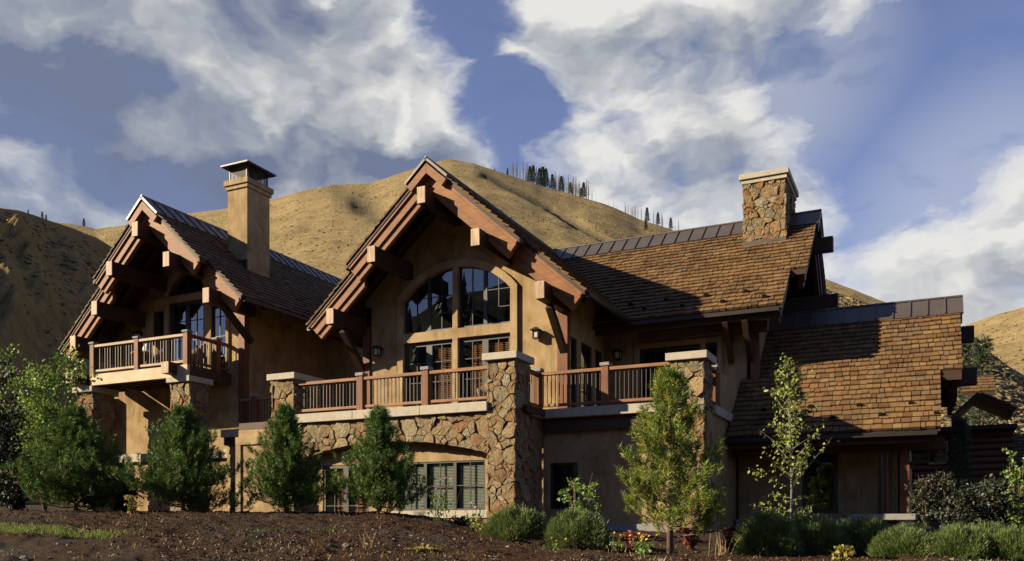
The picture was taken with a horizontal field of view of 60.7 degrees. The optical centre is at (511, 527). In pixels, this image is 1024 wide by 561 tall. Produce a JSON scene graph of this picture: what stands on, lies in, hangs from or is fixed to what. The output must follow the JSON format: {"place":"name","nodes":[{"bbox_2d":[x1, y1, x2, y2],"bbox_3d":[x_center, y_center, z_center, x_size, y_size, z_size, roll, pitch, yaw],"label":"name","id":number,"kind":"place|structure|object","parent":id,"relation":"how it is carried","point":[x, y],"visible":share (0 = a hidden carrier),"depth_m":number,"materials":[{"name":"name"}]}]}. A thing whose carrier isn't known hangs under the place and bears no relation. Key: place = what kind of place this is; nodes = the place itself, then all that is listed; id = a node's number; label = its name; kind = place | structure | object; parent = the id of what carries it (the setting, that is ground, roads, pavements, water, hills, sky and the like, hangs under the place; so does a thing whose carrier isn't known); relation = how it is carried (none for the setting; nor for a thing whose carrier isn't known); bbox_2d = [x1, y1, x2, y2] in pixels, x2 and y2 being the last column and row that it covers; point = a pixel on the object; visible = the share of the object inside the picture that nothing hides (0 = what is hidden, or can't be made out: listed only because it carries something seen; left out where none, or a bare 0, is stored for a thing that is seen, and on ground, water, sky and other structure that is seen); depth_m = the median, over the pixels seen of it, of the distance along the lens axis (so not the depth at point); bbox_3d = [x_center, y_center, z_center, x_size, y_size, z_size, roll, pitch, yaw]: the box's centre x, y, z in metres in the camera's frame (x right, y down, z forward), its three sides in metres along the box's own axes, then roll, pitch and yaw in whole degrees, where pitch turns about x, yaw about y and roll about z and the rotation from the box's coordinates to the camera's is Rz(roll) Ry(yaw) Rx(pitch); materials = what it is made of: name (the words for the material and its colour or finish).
{"place":"outdoors","nodes":[
{"label":"outdoors","id":0,"kind":"place"},
{"bbox_2d":[0,208,118,504],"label":"hill","id":1,"kind":"structure","parent":0,"point":[19,325],"depth_m":125.48,"materials":[{"name":"brown soil"}]},
{"bbox_2d":[0,211,115,457],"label":"sagebrush","id":2,"kind":"object","parent":1,"relation":"on","point":[63,302],"visible":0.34,"depth_m":157.19,"materials":[{"name":"plant"}]},
{"bbox_2d":[55,222,125,246],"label":"hill","id":3,"kind":"structure","parent":0,"point":[109,235],"depth_m":371.95,"materials":[{"name":"beige soil"}]},
{"bbox_2d":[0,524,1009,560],"bbox_3d":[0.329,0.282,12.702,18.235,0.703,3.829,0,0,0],"label":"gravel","id":4,"kind":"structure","parent":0,"point":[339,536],"depth_m":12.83,"materials":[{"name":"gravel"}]},
{"bbox_2d":[0,503,1023,560],"bbox_3d":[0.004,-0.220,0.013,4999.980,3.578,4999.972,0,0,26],"label":"ground","id":5,"kind":"structure","parent":0,"point":[27,545],"depth_m":13.62,"materials":[{"name":"soil"}]},
{"bbox_2d":[0,352,31,493],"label":"leafy shrub","id":6,"kind":"object","parent":5,"relation":"on","point":[6,418],"visible":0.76,"depth_m":20.10,"materials":[{"name":"green plant"}]},
{"bbox_2d":[0,440,41,510],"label":"leafy shrub","id":7,"kind":"object","parent":5,"relation":"on","point":[11,491],"visible":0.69,"depth_m":19.50,"materials":[{"name":"green plant"}]},
{"bbox_2d":[0,344,102,510],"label":"leafy shrub","id":8,"kind":"object","parent":5,"relation":"on","point":[47,412],"visible":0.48,"depth_m":21.19,"materials":[{"name":"green plant"}]},
{"bbox_2d":[0,404,135,510],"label":"pine tree","id":9,"kind":"object","parent":5,"relation":"on","point":[70,469],"visible":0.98,"depth_m":18.86,"materials":[{"name":"green plant"}]},
{"bbox_2d":[0,520,159,539],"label":"grass","id":10,"kind":"structure","parent":5,"relation":"on","point":[27,529],"depth_m":14.01,"materials":[{"name":"plant"}]},
{"bbox_2d":[107,471,147,510],"bbox_3d":[-8.649,-0.803,19.823,1.040,0.998,0.914,0,0,-1],"label":"leafy shrub","id":11,"kind":"object","parent":5,"relation":"on","point":[123,501],"visible":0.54,"depth_m":19.72,"materials":[{"name":"green plant"}]},
{"bbox_2d":[124,494,142,513],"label":"leafy shrub","id":12,"kind":"object","parent":5,"relation":"on","point":[131,509],"visible":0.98,"depth_m":18.18,"materials":[{"name":"green plant"}]},
{"bbox_2d":[94,403,256,511],"bbox_3d":[-7.289,-1.412,18.932,3.304,2.677,2.663,0,0,-28],"label":"pine tree","id":13,"kind":"object","parent":5,"relation":"on","point":[179,475],"visible":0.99,"depth_m":18.71,"materials":[{"name":"green plant"}]},
{"bbox_2d":[236,401,349,513],"bbox_3d":[-4.648,-1.451,18.697,2.458,2.550,2.174,0,0,-17],"label":"pine tree","id":14,"kind":"object","parent":5,"relation":"on","point":[283,476],"visible":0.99,"depth_m":18.37,"materials":[{"name":"green plant"}]},
{"bbox_2d":[341,531,377,550],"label":"dry grass","id":15,"kind":"structure","parent":5,"relation":"on","point":[363,542],"depth_m":12.64,"materials":[{"name":"plant"}]},
{"bbox_2d":[323,402,435,513],"bbox_3d":[-2.726,-1.382,18.291,2.294,2.475,2.042,0,0,41],"label":"pine tree","id":16,"kind":"object","parent":5,"relation":"on","point":[376,482],"visible":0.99,"depth_m":18.01,"materials":[{"name":"green plant"}]},
{"bbox_2d":[403,543,436,551],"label":"leafy shrub","id":17,"kind":"object","parent":5,"relation":"on","point":[422,547],"visible":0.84,"depth_m":12.55,"materials":[{"name":"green plant"}]},
{"bbox_2d":[418,475,464,522],"bbox_3d":[-1.525,-0.592,17.649,0.922,1.010,0.822,0,0,37],"label":"flower clump","id":18,"kind":"object","parent":5,"relation":"on","point":[435,507],"visible":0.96,"depth_m":17.56,"materials":[{"name":"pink plant"}]},
{"bbox_2d":[449,515,475,526],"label":"leafy shrub","id":19,"kind":"object","parent":5,"relation":"on","point":[462,521],"visible":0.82,"depth_m":17.92,"materials":[{"name":"green plant"}]},
{"bbox_2d":[465,500,486,530],"bbox_3d":[-0.711,-0.237,17.403,0.484,0.684,0.555,0,0,26],"label":"flower clump","id":20,"kind":"object","parent":5,"relation":"on","point":[473,515],"visible":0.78,"depth_m":17.36,"materials":[{"name":"pink plant"}]},
{"bbox_2d":[472,517,486,532],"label":"leafy shrub","id":21,"kind":"object","parent":5,"relation":"on","point":[479,525],"visible":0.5,"depth_m":16.93,"materials":[{"name":"yellow plant"}]},
{"bbox_2d":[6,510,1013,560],"bbox_3d":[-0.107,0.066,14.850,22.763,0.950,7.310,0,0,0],"label":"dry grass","id":22,"kind":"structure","parent":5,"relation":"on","point":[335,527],"depth_m":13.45,"materials":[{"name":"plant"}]},
{"bbox_2d":[479,504,551,541],"bbox_3d":[0.102,-0.111,15.566,1.444,0.781,1.376,0,0,26],"label":"sage mound","id":23,"kind":"object","parent":5,"relation":"on","point":[524,523],"visible":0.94,"depth_m":15.26,"materials":[{"name":"green plant"}]},
{"bbox_2d":[58,155,976,533],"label":"mountain lodge","id":24,"kind":"structure","parent":5,"relation":"on","point":[444,269],"depth_m":25.90,"materials":[{"name":"brown wood"}]},
{"bbox_2d":[132,351,153,368],"bbox_3d":[-12.341,-5.500,29.540,1.000,0.760,1.000,0,0,26],"label":"round table","id":25,"kind":"object","parent":24,"relation":"on","point":[146,359],"visible":0.18,"depth_m":29.49,"materials":[{"name":"wicker"}]},
{"bbox_2d":[88,329,229,374],"bbox_3d":[-11.769,-5.670,29.196,4.480,1.100,1.925,0,0,26],"label":"deck railing","id":26,"kind":"object","parent":24,"relation":"on","point":[187,335],"visible":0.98,"depth_m":28.38,"materials":[{"name":"brown wood"}]},
{"bbox_2d":[154,311,163,367],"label":"window","id":27,"kind":"structure","parent":24,"relation":"in","point":[155,313],"depth_m":30.64,"materials":[{"name":"black glass"}]},
{"bbox_2d":[153,345,173,367],"bbox_3d":[-11.639,-5.589,29.181,0.657,0.942,0.736,0,0,-33],"label":"wicker chair","id":28,"kind":"object","parent":24,"relation":"on","point":[157,360],"visible":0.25,"depth_m":28.89,"materials":[{"name":"wicker"}]},
{"bbox_2d":[170,301,187,360],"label":"glazed door","id":29,"kind":"structure","parent":24,"relation":"in","point":[182,303],"depth_m":30.16,"materials":[{"name":"black glass"}]},
{"bbox_2d":[170,275,202,295],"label":"window","id":30,"kind":"structure","parent":24,"relation":"in","point":[188,275],"depth_m":29.98,"materials":[{"name":"black glass"}]},
{"bbox_2d":[188,299,203,367],"bbox_3d":[-10.738,-6.430,29.808,0.820,2.660,0.050,0,0,26],"label":"glazed door","id":31,"kind":"structure","parent":24,"relation":"in","point":[196,302],"depth_m":29.81,"materials":[{"name":"black glass"}]},
{"bbox_2d":[192,343,207,367],"bbox_3d":[-10.336,-5.589,28.698,0.656,0.942,0.736,0,0,4],"label":"wicker chair","id":32,"kind":"object","parent":24,"relation":"on","point":[199,354],"visible":0.33,"depth_m":28.47,"materials":[{"name":"wicker"}]},
{"bbox_2d":[212,306,224,356],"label":"window","id":33,"kind":"structure","parent":24,"relation":"in","point":[213,308],"depth_m":29.45,"materials":[{"name":"black glass"}]},
{"bbox_2d":[240,394,271,422],"bbox_3d":[-7.483,-3.760,27.876,3.000,1.120,0.260,0,0,26],"label":"deck railing","id":34,"kind":"object","parent":24,"relation":"on","point":[255,399],"visible":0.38,"depth_m":28.17,"materials":[{"name":"brown wood"}]},
{"bbox_2d":[323,465,345,511],"bbox_3d":[-5.034,-0.915,25.004,0.800,1.730,0.138,0,0,26],"label":"glazed door","id":35,"kind":"structure","parent":24,"relation":"in","point":[340,467],"depth_m":24.98,"materials":[{"name":"grey glass"}]},
{"bbox_2d":[346,465,368,511],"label":"glazed door","id":36,"kind":"structure","parent":24,"relation":"in","point":[354,507],"depth_m":24.75,"materials":[{"name":"grey glass"}]},
{"bbox_2d":[371,345,382,356],"bbox_3d":[-4.183,-5.497,27.125,0.300,0.325,0.300,0,0,26],"label":"wall lantern","id":37,"kind":"object","parent":24,"relation":"attached to","point":[376,350],"depth_m":27.08,"materials":[{"name":"metal"}]},
{"bbox_2d":[298,366,487,412],"bbox_3d":[-3.346,-3.760,23.840,6.150,1.060,0.260,0,0,26],"label":"deck railing","id":38,"kind":"object","parent":24,"relation":"on","point":[425,374],"visible":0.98,"depth_m":23.75,"materials":[{"name":"brown wood"}]},
{"bbox_2d":[397,462,424,510],"bbox_3d":[-2.727,-1.125,23.897,0.917,1.310,0.138,0,0,26],"label":"window","id":39,"kind":"structure","parent":24,"relation":"in","point":[417,506],"depth_m":23.86,"materials":[{"name":"grey glass"}]},
{"bbox_2d":[405,279,428,333],"bbox_3d":[-2.891,-6.750,26.733,0.870,1.620,0.050,0,0,26],"label":"window","id":40,"kind":"structure","parent":24,"relation":"in","point":[417,299],"depth_m":26.71,"materials":[{"name":"black glass"}]},
{"bbox_2d":[405,343,428,406],"bbox_3d":[-2.891,-4.420,26.733,0.870,2.400,0.050,0,0,26],"label":"glazed door","id":41,"kind":"structure","parent":24,"relation":"in","point":[426,345],"depth_m":26.86,"materials":[{"name":"black glass"}]},
{"bbox_2d":[425,461,454,509],"bbox_3d":[-1.901,-1.125,23.501,0.917,1.310,0.138,0,0,26],"label":"window","id":42,"kind":"structure","parent":24,"relation":"in","point":[444,470],"depth_m":23.52,"materials":[{"name":"clear glass"}]},
{"bbox_2d":[429,272,451,330],"bbox_3d":[-2.106,-6.849,26.357,0.870,1.818,0.050,0,0,26],"label":"window","id":43,"kind":"structure","parent":24,"relation":"in","point":[430,280],"depth_m":26.50,"materials":[{"name":"black glass"}]},
{"bbox_2d":[429,340,451,404],"bbox_3d":[-2.087,-4.420,26.396,0.870,2.400,0.138,0,0,26],"label":"glazed door","id":44,"kind":"structure","parent":24,"relation":"in","point":[441,343],"depth_m":26.46,"materials":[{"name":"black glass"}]},
{"bbox_2d":[455,460,484,509],"bbox_3d":[-1.074,-1.125,23.105,0.917,1.310,0.138,0,0,26],"label":"window","id":45,"kind":"structure","parent":24,"relation":"in","point":[477,478],"depth_m":23.14,"materials":[{"name":"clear glass"}]},
{"bbox_2d":[460,267,484,327],"bbox_3d":[-1.162,-6.849,25.904,0.865,1.818,0.050,0,0,26],"label":"window","id":46,"kind":"structure","parent":24,"relation":"in","point":[472,292],"depth_m":25.91,"materials":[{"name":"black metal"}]},
{"bbox_2d":[460,337,484,402],"bbox_3d":[-1.143,-4.420,25.943,0.865,2.400,0.138,0,0,26],"label":"glazed door","id":47,"kind":"structure","parent":24,"relation":"in","point":[478,339],"depth_m":25.94,"materials":[{"name":"black glass"}]},
{"bbox_2d":[477,382,486,401],"bbox_3d":[-0.594,-3.629,23.987,0.736,0.942,0.657,0,0,8],"label":"wicker chair","id":48,"kind":"object","parent":24,"relation":"on","point":[485,390],"visible":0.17,"depth_m":24.15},
{"bbox_2d":[485,271,509,324],"bbox_3d":[-0.382,-6.751,25.530,0.865,1.622,0.050,0,0,26],"label":"window","id":49,"kind":"structure","parent":24,"relation":"in","point":[486,272],"depth_m":25.67,"materials":[{"name":"black metal"}]},
{"bbox_2d":[485,334,509,382],"bbox_3d":[-0.363,-4.420,25.569,0.865,2.400,0.138,0,0,26],"label":"glazed door","id":50,"kind":"structure","parent":24,"relation":"in","point":[507,336],"depth_m":25.61,"materials":[{"name":"metal"}]},
{"bbox_2d":[530,327,542,339],"bbox_3d":[0.686,-5.527,24.790,0.300,0.325,0.300,0,0,26],"label":"wall lantern","id":51,"kind":"object","parent":24,"relation":"attached to","point":[535,332],"depth_m":24.74,"materials":[{"name":"metal"}]},
{"bbox_2d":[551,462,577,508],"bbox_3d":[1.416,-1.125,23.537,0.800,1.250,0.050,0,0,26],"label":"window","id":52,"kind":"structure","parent":24,"relation":"in","point":[574,463],"depth_m":23.56,"materials":[{"name":"black metal"}]},
{"bbox_2d":[570,337,575,407],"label":"window","id":53,"kind":"structure","parent":24,"relation":"in","point":[572,339],"depth_m":25.26,"materials":[{"name":"glass"}]},
{"bbox_2d":[581,342,590,406],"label":"glazed door","id":54,"kind":"structure","parent":24,"relation":"in","point":[585,346],"depth_m":26.37,"materials":[{"name":"metal"}]},
{"bbox_2d":[595,350,600,405],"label":"window","id":55,"kind":"structure","parent":24,"relation":"in","point":[597,352],"depth_m":26.96,"materials":[{"name":"glass"}]},
{"bbox_2d":[612,349,623,359],"bbox_3d":[3.287,-5.378,27.092,0.300,0.325,0.300,0,0,26],"label":"wall lantern","id":56,"kind":"object","parent":24,"relation":"attached to","point":[618,354],"depth_m":27.03,"materials":[{"name":"metal"}]},
{"bbox_2d":[529,362,718,408],"bbox_3d":[2.870,-3.745,22.918,5.170,1.150,1.409,0,0,7],"label":"deck railing","id":57,"kind":"object","parent":24,"relation":"on","point":[605,369],"visible":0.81,"depth_m":23.02,"materials":[{"name":"brown wood"}]},
{"bbox_2d":[640,347,669,402],"bbox_3d":[4.398,-4.350,26.809,0.950,2.300,0.050,0,0,26],"label":"glazed door","id":58,"kind":"structure","parent":24,"relation":"in","point":[667,349],"depth_m":26.96,"materials":[{"name":"black glass"}]},
{"bbox_2d":[670,344,700,352],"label":"glazed door","id":59,"kind":"structure","parent":24,"relation":"in","point":[698,346],"depth_m":26.39,"materials":[{"name":"glass"}]},
{"bbox_2d":[802,454,837,513],"bbox_3d":[8.547,-1.250,24.243,0.950,1.700,0.050,0,0,26],"label":"glazed door","id":60,"kind":"structure","parent":24,"relation":"in","point":[835,472],"depth_m":24.20,"materials":[{"name":"metal"}]},
{"bbox_2d":[96,527,1004,560],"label":"grass","id":61,"kind":"structure","parent":5,"relation":"on","point":[430,545],"depth_m":12.88,"materials":[{"name":"plant"}]},
{"bbox_2d":[543,538,565,550],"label":"flower clump","id":62,"kind":"object","parent":5,"relation":"on","point":[555,545],"visible":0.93,"depth_m":13.98,"materials":[{"name":"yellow plant"}]},
{"bbox_2d":[538,505,614,547],"bbox_3d":[1.094,-0.020,15.249,1.333,0.794,1.328,0,0,1],"label":"sage mound","id":63,"kind":"object","parent":5,"relation":"on","point":[573,526],"visible":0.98,"depth_m":14.89,"materials":[{"name":"green plant"}]},
{"bbox_2d":[557,473,601,513],"bbox_3d":[1.415,-0.411,17.984,0.872,1.440,0.956,0,0,26],"label":"leafy shrub","id":64,"kind":"object","parent":5,"relation":"on","point":[590,488],"visible":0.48,"depth_m":17.91,"materials":[{"name":"green plant"}]},
{"bbox_2d":[603,532,622,552],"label":"flower clump","id":65,"kind":"object","parent":5,"relation":"on","point":[616,544],"visible":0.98,"depth_m":14.20,"materials":[{"name":"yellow plant"}]},
{"bbox_2d":[622,530,647,551],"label":"leafy shrub","id":66,"kind":"object","parent":5,"relation":"on","point":[625,537],"visible":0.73,"depth_m":14.84,"materials":[{"name":"red plant"}]},
{"bbox_2d":[628,533,657,554],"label":"flower clump","id":67,"kind":"object","parent":5,"relation":"on","point":[642,546],"visible":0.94,"depth_m":13.76,"materials":[{"name":"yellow plant"}]},
{"bbox_2d":[614,363,729,553],"bbox_3d":[2.587,-1.065,14.184,1.863,3.252,2.146,0,0,26],"label":"pine tree","id":68,"kind":"object","parent":5,"relation":"on","point":[651,483],"visible":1,"depth_m":13.97,"materials":[{"name":"green plant"}]},
{"bbox_2d":[676,513,705,550],"bbox_3d":[3.083,0.061,14.969,0.595,0.759,0.563,0,0,-3],"label":"leafy shrub","id":69,"kind":"object","parent":5,"relation":"on","point":[690,541],"visible":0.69,"depth_m":14.93,"materials":[{"name":"red plant"}]},
{"bbox_2d":[715,522,740,550],"bbox_3d":[3.798,0.175,14.970,0.462,0.560,0.491,0,0,42],"label":"leafy shrub","id":70,"kind":"object","parent":5,"relation":"on","point":[728,535],"visible":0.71,"depth_m":14.92,"materials":[{"name":"red plant"}]},
{"bbox_2d":[730,506,805,555],"bbox_3d":[4.291,0.054,14.643,1.280,0.920,1.321,0,0,26],"label":"sage mound","id":71,"kind":"object","parent":5,"relation":"on","point":[773,527],"visible":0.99,"depth_m":14.30,"materials":[{"name":"green plant"}]},
{"bbox_2d":[575,550,1004,560],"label":"mulch","id":72,"kind":"object","parent":5,"relation":"on","point":[681,557],"visible":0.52,"depth_m":13.06,"materials":[{"name":"soil"}]},
{"bbox_2d":[747,353,839,521],"bbox_3d":[4.850,-1.284,15.390,1.433,3.518,1.329,0,0,-28],"label":"aspen tree","id":73,"kind":"object","parent":5,"relation":"on","point":[789,441],"visible":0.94,"depth_m":15.29,"materials":[{"name":"green plant"}]},
{"bbox_2d":[776,511,854,555],"bbox_3d":[5.147,0.078,14.953,1.363,0.842,1.407,0,0,-6],"label":"sage mound","id":74,"kind":"object","parent":5,"relation":"on","point":[822,527],"visible":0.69,"depth_m":14.64,"materials":[{"name":"green plant"}]},
{"bbox_2d":[829,544,854,560],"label":"leafy shrub","id":75,"kind":"object","parent":5,"relation":"on","point":[844,553],"visible":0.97,"depth_m":12.76,"materials":[{"name":"yellow plant"}]},
{"bbox_2d":[821,514,892,552],"bbox_3d":[6.084,0.082,15.192,1.425,0.771,1.478,0,0,26],"label":"sage mound","id":76,"kind":"object","parent":5,"relation":"on","point":[853,529],"visible":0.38,"depth_m":14.88,"materials":[{"name":"green plant"}]},
{"bbox_2d":[866,523,935,557],"bbox_3d":[6.096,0.208,13.627,1.116,0.607,1.125,0,0,26],"label":"sage mound","id":77,"kind":"object","parent":5,"relation":"on","point":[896,542],"visible":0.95,"depth_m":13.33,"materials":[{"name":"green plant"}]},
{"bbox_2d":[890,520,938,535],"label":"sage mound","id":78,"kind":"object","parent":5,"relation":"on","point":[915,525],"visible":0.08,"depth_m":15.23,"materials":[{"name":"green plant"}]},
{"bbox_2d":[904,469,954,528],"bbox_3d":[10.476,-0.673,21.945,1.162,1.612,0.979,0,0,26],"label":"leafy shrub","id":79,"kind":"object","parent":5,"relation":"on","point":[929,497],"visible":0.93,"depth_m":21.92,"materials":[{"name":"green plant"}]},
{"bbox_2d":[940,414,978,525],"bbox_3d":[12.807,-1.605,25.005,1.125,3.379,1.102,0,0,26],"label":"spruce tree","id":80,"kind":"object","parent":5,"relation":"on","point":[960,423],"visible":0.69,"depth_m":24.93,"materials":[{"name":"green plant"}]},
{"bbox_2d":[929,476,990,530],"bbox_3d":[9.646,-0.412,18.828,1.216,1.470,1.253,0,0,26],"label":"leafy shrub","id":81,"kind":"object","parent":5,"relation":"on","point":[965,505],"visible":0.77,"depth_m":18.75,"materials":[{"name":"green plant"}]},
{"bbox_2d":[924,520,1001,558],"bbox_3d":[6.843,0.180,13.280,1.203,0.677,1.158,0,0,26],"label":"sage mound","id":82,"kind":"object","parent":5,"relation":"on","point":[957,540],"visible":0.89,"depth_m":12.99,"materials":[{"name":"green plant"}]},
{"bbox_2d":[953,334,979,425],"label":"spruce tree","id":83,"kind":"object","parent":5,"relation":"on","point":[966,358],"visible":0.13,"depth_m":45.86,"materials":[{"name":"green plant"}]},
{"bbox_2d":[912,374,1023,520],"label":"log cabin","id":84,"kind":"object","parent":5,"relation":"on","point":[988,442],"visible":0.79,"depth_m":31.89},
{"bbox_2d":[929,441,947,464],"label":"window","id":85,"kind":"structure","parent":84,"relation":"in","point":[940,457],"depth_m":32.32,"materials":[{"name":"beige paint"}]},
{"bbox_2d":[966,333,998,425],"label":"spruce tree","id":86,"kind":"object","parent":5,"relation":"on","point":[979,351],"visible":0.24,"depth_m":43.84,"materials":[{"name":"green plant"}]},
{"bbox_2d":[967,519,1009,540],"bbox_3d":[7.774,0.177,14.223,1.011,0.669,1.034,0,0,26],"label":"sage mound","id":87,"kind":"object","parent":5,"relation":"on","point":[991,527],"visible":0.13,"depth_m":14.08,"materials":[{"name":"green plant"}]},
{"bbox_2d":[957,473,1023,527],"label":"leafy shrub","id":88,"kind":"object","parent":5,"relation":"on","point":[999,503],"visible":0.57,"depth_m":19.67,"materials":[{"name":"green plant"}]},
{"bbox_2d":[988,522,1023,560],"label":"sage mound","id":89,"kind":"object","parent":5,"relation":"on","point":[1011,541],"visible":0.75,"depth_m":12.95,"materials":[{"name":"green plant"}]},
{"bbox_2d":[999,447,1023,528],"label":"leafy shrub","id":90,"kind":"object","parent":5,"relation":"on","point":[1015,479],"visible":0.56,"depth_m":20.95,"materials":[{"name":"green plant"}]},
{"bbox_2d":[0,0,1023,325],"label":"sky","id":91,"kind":"structure","parent":0,"point":[900,121],"materials":[{"name":"blue"}]},
{"bbox_2d":[187,159,885,502],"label":"hill","id":92,"kind":"structure","parent":0,"point":[322,208],"depth_m":338.53,"materials":[{"name":"beige soil"}]},
{"bbox_2d":[529,165,536,182],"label":"fir tree","id":93,"kind":"object","parent":92,"relation":"on","point":[533,175],"visible":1,"depth_m":414.85,"materials":[{"name":"green plant"}]},
{"bbox_2d":[535,168,542,185],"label":"fir tree","id":94,"kind":"object","parent":92,"relation":"on","point":[538,175],"visible":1,"depth_m":413.88,"materials":[{"name":"green plant"}]},
{"bbox_2d":[539,167,545,186],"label":"fir tree","id":95,"kind":"object","parent":92,"relation":"on","point":[542,172],"visible":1,"depth_m":412.99,"materials":[{"name":"green plant"}]},
{"bbox_2d":[542,168,549,186],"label":"fir tree","id":96,"kind":"object","parent":92,"relation":"on","point":[545,175],"visible":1,"depth_m":412.44,"materials":[{"name":"green plant"}]},
{"bbox_2d":[549,174,553,189],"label":"fir tree","id":97,"kind":"object","parent":92,"relation":"on","point":[552,181],"visible":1,"depth_m":411.60,"materials":[{"name":"green plant"}]},
{"bbox_2d":[558,176,563,191],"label":"fir tree","id":98,"kind":"object","parent":92,"relation":"on","point":[560,182],"visible":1,"depth_m":409.93,"materials":[{"name":"green plant"}]},
{"bbox_2d":[270,167,881,393],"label":"sagebrush","id":99,"kind":"object","parent":92,"relation":"on","point":[486,197],"visible":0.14,"depth_m":309.42,"materials":[{"name":"plant"}]},
{"bbox_2d":[581,182,585,197],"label":"fir tree","id":100,"kind":"object","parent":92,"relation":"on","point":[583,194],"visible":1,"depth_m":406.10,"materials":[{"name":"green plant"}]},
{"bbox_2d":[644,207,649,221],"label":"fir tree","id":101,"kind":"object","parent":92,"relation":"on","point":[647,214],"visible":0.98,"depth_m":395.03,"materials":[{"name":"green plant"}]},
{"bbox_2d":[708,529,741,556],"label":"dry grass","id":102,"kind":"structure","parent":0,"point":[720,548],"depth_m":13.60,"materials":[{"name":"plant"}]},
{"bbox_2d":[826,290,1023,432],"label":"hill","id":103,"kind":"structure","parent":0,"point":[1012,401],"depth_m":126.00,"materials":[{"name":"plant"}]},
{"bbox_2d":[826,289,1023,433],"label":"sagebrush","id":104,"kind":"object","parent":103,"relation":"on","point":[1006,393],"visible":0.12,"depth_m":115.02,"materials":[{"name":"plant"}]},
{"bbox_2d":[965,307,1023,376],"bbox_3d":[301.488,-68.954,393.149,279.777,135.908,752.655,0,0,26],"label":"hill","id":105,"kind":"structure","parent":0,"point":[1006,354],"depth_m":360.32,"materials":[{"name":"beige soil"}]},
{"bbox_2d":[975,313,1023,369],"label":"sagebrush","id":106,"kind":"object","parent":105,"relation":"on","point":[1002,336],"visible":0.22,"depth_m":353.96,"materials":[{"name":"plant"}]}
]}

